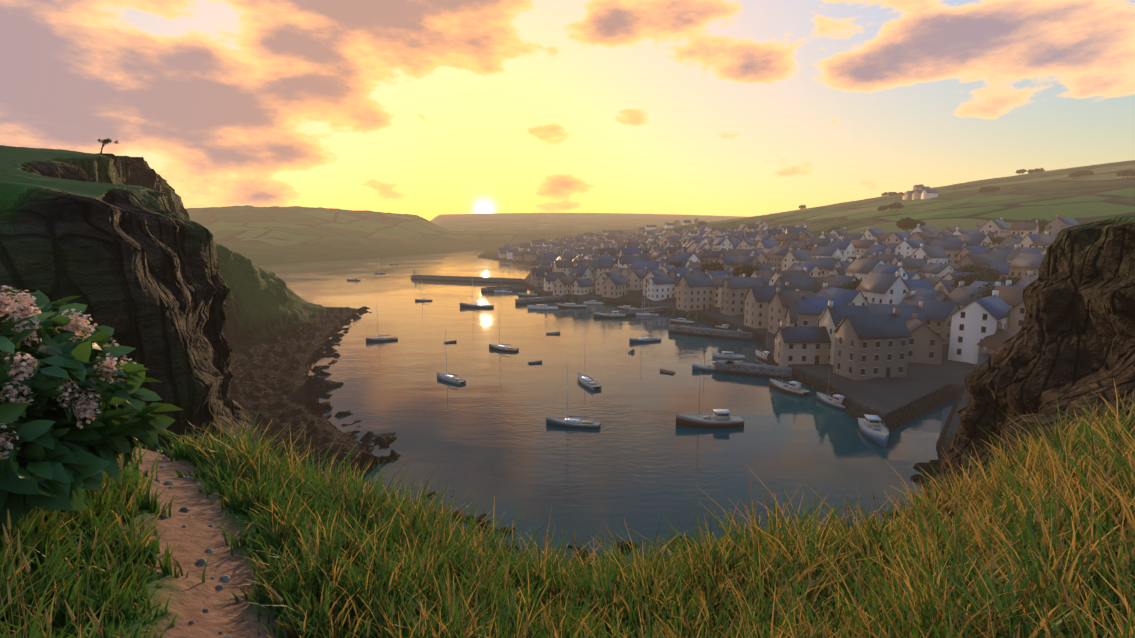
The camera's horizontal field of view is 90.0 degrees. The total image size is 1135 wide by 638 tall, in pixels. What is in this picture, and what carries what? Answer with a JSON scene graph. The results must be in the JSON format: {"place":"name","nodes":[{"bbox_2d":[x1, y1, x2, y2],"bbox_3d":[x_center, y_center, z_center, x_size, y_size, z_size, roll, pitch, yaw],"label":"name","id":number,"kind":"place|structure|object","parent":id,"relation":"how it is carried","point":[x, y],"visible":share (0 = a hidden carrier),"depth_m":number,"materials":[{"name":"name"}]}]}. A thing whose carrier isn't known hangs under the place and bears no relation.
{"place":"outdoors","nodes":[
{"label":"outdoors","id":0,"kind":"place"},
{"bbox_2d":[0,145,1134,637],"bbox_3d":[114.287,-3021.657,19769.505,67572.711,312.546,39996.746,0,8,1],"label":"ground","id":1,"kind":"structure","parent":0,"point":[204,315],"depth_m":56.03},
{"bbox_2d":[0,285,182,532],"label":"flowering bush","id":2,"kind":"object","parent":1,"relation":"on","point":[75,417],"visible":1,"depth_m":4.60,"materials":[{"name":"green plant"}]},
{"bbox_2d":[98,138,118,152],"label":"cliff top tree","id":3,"kind":"object","parent":1,"relation":"on","point":[106,141],"visible":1,"depth_m":144.61,"materials":[{"name":"green plant"}]},
{"bbox_2d":[153,451,231,637],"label":"path stones","id":4,"kind":"object","parent":1,"relation":"on","point":[203,561],"visible":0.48,"depth_m":6.20,"materials":[{"name":"grey stone"}]},
{"bbox_2d":[411,269,525,283],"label":"harbour pier","id":5,"kind":"structure","parent":1,"relation":"on","point":[473,279],"depth_m":619.46,"materials":[{"name":"stone"}]},
{"bbox_2d":[0,366,1134,637],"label":"grass tufts","id":6,"kind":"object","parent":1,"relation":"on","point":[348,600],"visible":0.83,"depth_m":6.38,"materials":[{"name":"green plant"}]},
{"bbox_2d":[669,260,688,266],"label":"town tree","id":7,"kind":"object","parent":1,"relation":"on","point":[678,264],"visible":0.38,"depth_m":472.63,"materials":[{"name":"green plant"}]},
{"bbox_2d":[700,262,723,271],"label":"town tree","id":8,"kind":"object","parent":1,"relation":"on","point":[713,266],"visible":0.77,"depth_m":436.78,"materials":[{"name":"green plant"}]},
{"bbox_2d":[733,265,761,276],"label":"town tree","id":9,"kind":"object","parent":1,"relation":"on","point":[746,269],"visible":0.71,"depth_m":404.02,"materials":[{"name":"green plant"}]},
{"bbox_2d":[715,360,792,379],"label":"pier","id":10,"kind":"structure","parent":1,"relation":"on","point":[748,369],"depth_m":203.99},
{"bbox_2d":[498,184,1095,285],"bbox_3d":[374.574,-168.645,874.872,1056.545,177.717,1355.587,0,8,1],"label":"town houses","id":11,"kind":"structure","parent":1,"relation":"on","point":[603,250],"depth_m":578.30,"materials":[{"name":"grey stone"}]},
{"bbox_2d":[543,231,1056,380],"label":"town houses","id":12,"kind":"structure","parent":1,"relation":"on","point":[913,309],"depth_m":278.77,"materials":[{"name":"beige stone"}]},
{"bbox_2d":[548,242,1044,376],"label":"building windows","id":13,"kind":"structure","parent":12,"relation":"part of","point":[961,327],"depth_m":220.36,"materials":[{"name":"black glass"}]},
{"bbox_2d":[835,279,861,289],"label":"town tree","id":14,"kind":"object","parent":1,"relation":"on","point":[851,285],"visible":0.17,"depth_m":295.25,"materials":[{"name":"green plant"}]},
{"bbox_2d":[887,204,896,211],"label":"tree","id":15,"kind":"object","parent":1,"relation":"on","point":[891,206],"visible":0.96,"depth_m":855.89,"materials":[{"name":"green plant"}]},
{"bbox_2d":[894,202,903,210],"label":"tree","id":16,"kind":"object","parent":1,"relation":"on","point":[898,205],"visible":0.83,"depth_m":854.39,"materials":[{"name":"green plant"}]},
{"bbox_2d":[896,217,917,231],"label":"town tree","id":17,"kind":"object","parent":1,"relation":"on","point":[906,220],"visible":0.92,"depth_m":573.31,"materials":[{"name":"green plant"}]},
{"bbox_2d":[898,221,915,229],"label":"town tree","id":18,"kind":"object","parent":1,"relation":"on","point":[906,227],"visible":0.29,"depth_m":575.16,"materials":[{"name":"green plant"}]},
{"bbox_2d":[915,220,925,227],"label":"tree","id":19,"kind":"object","parent":1,"relation":"on","point":[920,222],"visible":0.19,"depth_m":575.07,"materials":[{"name":"green plant"}]},
{"bbox_2d":[951,272,996,286],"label":"town tree","id":20,"kind":"object","parent":1,"relation":"on","point":[969,279],"visible":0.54,"depth_m":287.19,"materials":[{"name":"green plant"}]},
{"bbox_2d":[953,264,999,279],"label":"town tree","id":21,"kind":"object","parent":1,"relation":"on","point":[989,272],"visible":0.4,"depth_m":314.14,"materials":[{"name":"green plant"}]},
{"bbox_2d":[967,243,993,249],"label":"town tree","id":22,"kind":"object","parent":1,"relation":"on","point":[990,248],"visible":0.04,"depth_m":394.24,"materials":[{"name":"green plant"}]},
{"bbox_2d":[969,282,994,299],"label":"town tree","id":23,"kind":"object","parent":1,"relation":"on","point":[989,290],"visible":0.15,"depth_m":243.66,"materials":[{"name":"green plant"}]},
{"bbox_2d":[984,187,994,192],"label":"tree","id":24,"kind":"object","parent":1,"relation":"on","point":[989,189],"visible":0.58,"depth_m":961.33,"materials":[{"name":"green plant"}]},
{"bbox_2d":[991,187,999,192],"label":"tree","id":25,"kind":"object","parent":1,"relation":"on","point":[995,188],"visible":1,"depth_m":948.39,"materials":[{"name":"green plant"}]},
{"bbox_2d":[990,236,1004,245],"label":"tree","id":26,"kind":"object","parent":1,"relation":"on","point":[998,239],"visible":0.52,"depth_m":445.09,"materials":[{"name":"green plant"}]},
{"bbox_2d":[994,276,1022,285],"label":"tree","id":27,"kind":"object","parent":1,"relation":"on","point":[1004,279],"visible":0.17,"depth_m":284.39,"materials":[{"name":"green plant"}]},
{"bbox_2d":[1022,218,1048,233],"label":"town tree","id":28,"kind":"object","parent":1,"relation":"on","point":[1043,223],"visible":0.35,"depth_m":460.68,"materials":[{"name":"green plant"}]},
{"bbox_2d":[1034,168,1044,172],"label":"tree","id":29,"kind":"object","parent":1,"relation":"on","point":[1041,170],"visible":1,"depth_m":1308.07,"materials":[{"name":"green plant"}]},
{"bbox_2d":[1068,173,1079,179],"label":"tree","id":30,"kind":"object","parent":1,"relation":"on","point":[1073,175],"visible":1,"depth_m":975.33,"materials":[{"name":"green plant"}]},
{"bbox_2d":[1074,171,1085,176],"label":"tree","id":31,"kind":"object","parent":1,"relation":"on","point":[1080,173],"visible":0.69,"depth_m":976.44,"materials":[{"name":"green plant"}]},
{"bbox_2d":[1085,170,1093,174],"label":"tree","id":32,"kind":"object","parent":1,"relation":"on","point":[1090,172],"visible":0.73,"depth_m":985.29,"materials":[{"name":"green plant"}]},
{"bbox_2d":[1120,169,1134,178],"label":"tree","id":33,"kind":"object","parent":1,"relation":"on","point":[1128,172],"visible":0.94,"depth_m":844.99,"materials":[{"name":"green plant"}]},
{"bbox_2d":[0,0,1134,220],"label":"sky","id":34,"kind":"structure","parent":0,"point":[427,109],"materials":[{"name":"yellow"}]},
{"bbox_2d":[257,250,955,566],"bbox_3d":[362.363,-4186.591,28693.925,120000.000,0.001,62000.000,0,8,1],"label":"water","id":35,"kind":"structure","parent":0,"point":[487,431],"depth_m":157.43,"materials":[{"name":"blue liquid"}]},
{"bbox_2d":[347,273,360,280],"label":"fishing boat","id":36,"kind":"object","parent":35,"relation":"on","point":[355,279],"visible":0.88,"depth_m":629.53,"materials":[{"name":"paint"}]},
{"bbox_2d":[366,305,397,341],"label":"yacht","id":37,"kind":"object","parent":35,"relation":"on","point":[378,339],"visible":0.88,"depth_m":270.30,"materials":[{"name":"paint"}]},
{"bbox_2d":[415,281,431,300],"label":"yacht","id":38,"kind":"object","parent":35,"relation":"on","point":[422,299],"visible":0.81,"depth_m":434.14,"materials":[{"name":"paint"}]},
{"bbox_2d":[437,331,465,384],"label":"yacht","id":39,"kind":"object","parent":35,"relation":"on","point":[449,378],"visible":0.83,"depth_m":195.86,"materials":[{"name":"paint"}]},
{"bbox_2d":[460,274,493,307],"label":"yacht","id":40,"kind":"object","parent":35,"relation":"on","point":[467,305],"visible":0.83,"depth_m":395.75,"materials":[{"name":"paint"}]},
{"bbox_2d":[494,271,511,292],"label":"yacht","id":41,"kind":"object","parent":35,"relation":"on","point":[501,291],"visible":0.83,"depth_m":500.64,"materials":[{"name":"paint"}]},
{"bbox_2d":[481,285,526,291],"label":"jetty","id":42,"kind":"object","parent":35,"relation":"in","point":[510,288],"visible":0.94,"depth_m":511.70,"materials":[{"name":"stone"}]},
{"bbox_2d":[489,310,518,351],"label":"yacht","id":43,"kind":"object","parent":35,"relation":"on","point":[501,348],"visible":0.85,"depth_m":248.97,"materials":[{"name":"paint"}]},
{"bbox_2d":[518,292,537,295],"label":"fishing boat","id":44,"kind":"object","parent":35,"relation":"on","point":[526,294],"visible":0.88,"depth_m":470.78,"materials":[{"name":"paint"}]},
{"bbox_2d":[528,360,541,363],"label":"dinghy","id":45,"kind":"object","parent":35,"relation":"on","point":[536,362],"visible":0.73,"depth_m":223.99,"materials":[{"name":"paint"}]},
{"bbox_2d":[515,295,562,303],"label":"jetty","id":46,"kind":"object","parent":35,"relation":"in","point":[539,299],"visible":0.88,"depth_m":425.59,"materials":[{"name":"stone"}]},
{"bbox_2d":[527,305,557,309],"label":"motor boat","id":47,"kind":"object","parent":35,"relation":"on","point":[541,307],"visible":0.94,"depth_m":385.44,"materials":[{"name":"paint"}]},
{"bbox_2d":[546,331,559,334],"bbox_3d":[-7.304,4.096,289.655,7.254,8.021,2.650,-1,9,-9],"label":"dinghy","id":48,"kind":"object","parent":35,"relation":"on","point":[549,333],"visible":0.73,"depth_m":289.48,"materials":[{"name":"paint"}]},
{"bbox_2d":[556,303,585,307],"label":"motor boat","id":49,"kind":"object","parent":35,"relation":"on","point":[569,305],"visible":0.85,"depth_m":394.92,"materials":[{"name":"paint"}]},
{"bbox_2d":[546,365,600,428],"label":"yacht","id":50,"kind":"object","parent":35,"relation":"on","point":[571,423],"visible":0.96,"depth_m":149.84,"materials":[{"name":"paint"}]},
{"bbox_2d":[577,325,601,389],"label":"yacht","id":51,"kind":"object","parent":35,"relation":"on","point":[587,381],"visible":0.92,"depth_m":190.95,"materials":[{"name":"paint"}]},
{"bbox_2d":[584,300,602,303],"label":"motor boat","id":52,"kind":"object","parent":35,"relation":"on","point":[593,302],"visible":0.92,"depth_m":415.93,"materials":[{"name":"paint"}]},
{"bbox_2d":[593,295,624,317],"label":"fishing boat","id":53,"kind":"object","parent":35,"relation":"on","point":[615,314],"visible":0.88,"depth_m":347.38,"materials":[{"name":"paint"}]},
{"bbox_2d":[618,305,637,309],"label":"motor boat","id":54,"kind":"object","parent":35,"relation":"on","point":[624,307],"visible":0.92,"depth_m":386.33,"materials":[{"name":"paint"}]},
{"bbox_2d":[617,306,666,316],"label":"jetty","id":55,"kind":"object","parent":35,"relation":"in","point":[633,312],"visible":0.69,"depth_m":360.22,"materials":[{"name":"stone"}]},
{"bbox_2d":[629,303,660,342],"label":"yacht","id":56,"kind":"object","parent":35,"relation":"on","point":[647,339],"visible":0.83,"depth_m":268.91,"materials":[{"name":"paint"}]},
{"bbox_2d":[636,294,658,315],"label":"yacht","id":57,"kind":"object","parent":35,"relation":"on","point":[644,314],"visible":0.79,"depth_m":355.69,"materials":[{"name":"paint"}]},
{"bbox_2d":[660,368,675,373],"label":"dinghy","id":58,"kind":"object","parent":35,"relation":"on","point":[667,371],"visible":0.77,"depth_m":208.94,"materials":[{"name":"paint"}]},
{"bbox_2d":[671,318,694,323],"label":"motor boat","id":59,"kind":"object","parent":35,"relation":"on","point":[681,320],"visible":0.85,"depth_m":326.53,"materials":[{"name":"paint"}]},
{"bbox_2d":[692,355,715,370],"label":"fishing boat","id":60,"kind":"object","parent":35,"relation":"on","point":[704,367],"visible":0.6,"depth_m":212.01,"materials":[{"name":"paint"}]},
{"bbox_2d":[676,372,743,427],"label":"fishing boat","id":61,"kind":"object","parent":35,"relation":"on","point":[718,418],"visible":0.98,"depth_m":150.04,"materials":[{"name":"paint"}]},
{"bbox_2d":[668,325,752,340],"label":"jetty","id":62,"kind":"object","parent":35,"relation":"in","point":[720,333],"visible":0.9,"depth_m":282.27,"materials":[{"name":"stone"}]},
{"bbox_2d":[715,324,729,329],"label":"motor boat","id":63,"kind":"object","parent":35,"relation":"on","point":[724,326],"visible":0.48,"depth_m":305.03,"materials":[{"name":"paint"}]},
{"bbox_2d":[712,351,744,358],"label":"motor boat","id":64,"kind":"object","parent":35,"relation":"on","point":[727,354],"visible":0.92,"depth_m":233.33,"materials":[{"name":"paint"}]},
{"bbox_2d":[755,350,769,360],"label":"fishing boat","id":65,"kind":"object","parent":35,"relation":"on","point":[762,355],"visible":0.69,"depth_m":230.56,"materials":[{"name":"paint"}]},
{"bbox_2d":[769,354,809,396],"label":"fishing boat","id":66,"kind":"object","parent":35,"relation":"on","point":[793,387],"visible":0.92,"depth_m":181.97,"materials":[{"name":"paint"}]},
{"bbox_2d":[816,377,844,408],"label":"fishing boat","id":67,"kind":"object","parent":35,"relation":"on","point":[836,401],"visible":0.77,"depth_m":168.12,"materials":[{"name":"paint"}]},
{"bbox_2d":[858,414,888,447],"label":"fishing boat","id":68,"kind":"object","parent":35,"relation":"on","point":[873,428],"visible":0.98,"depth_m":142.73,"materials":[{"name":"paint"}]}
]}

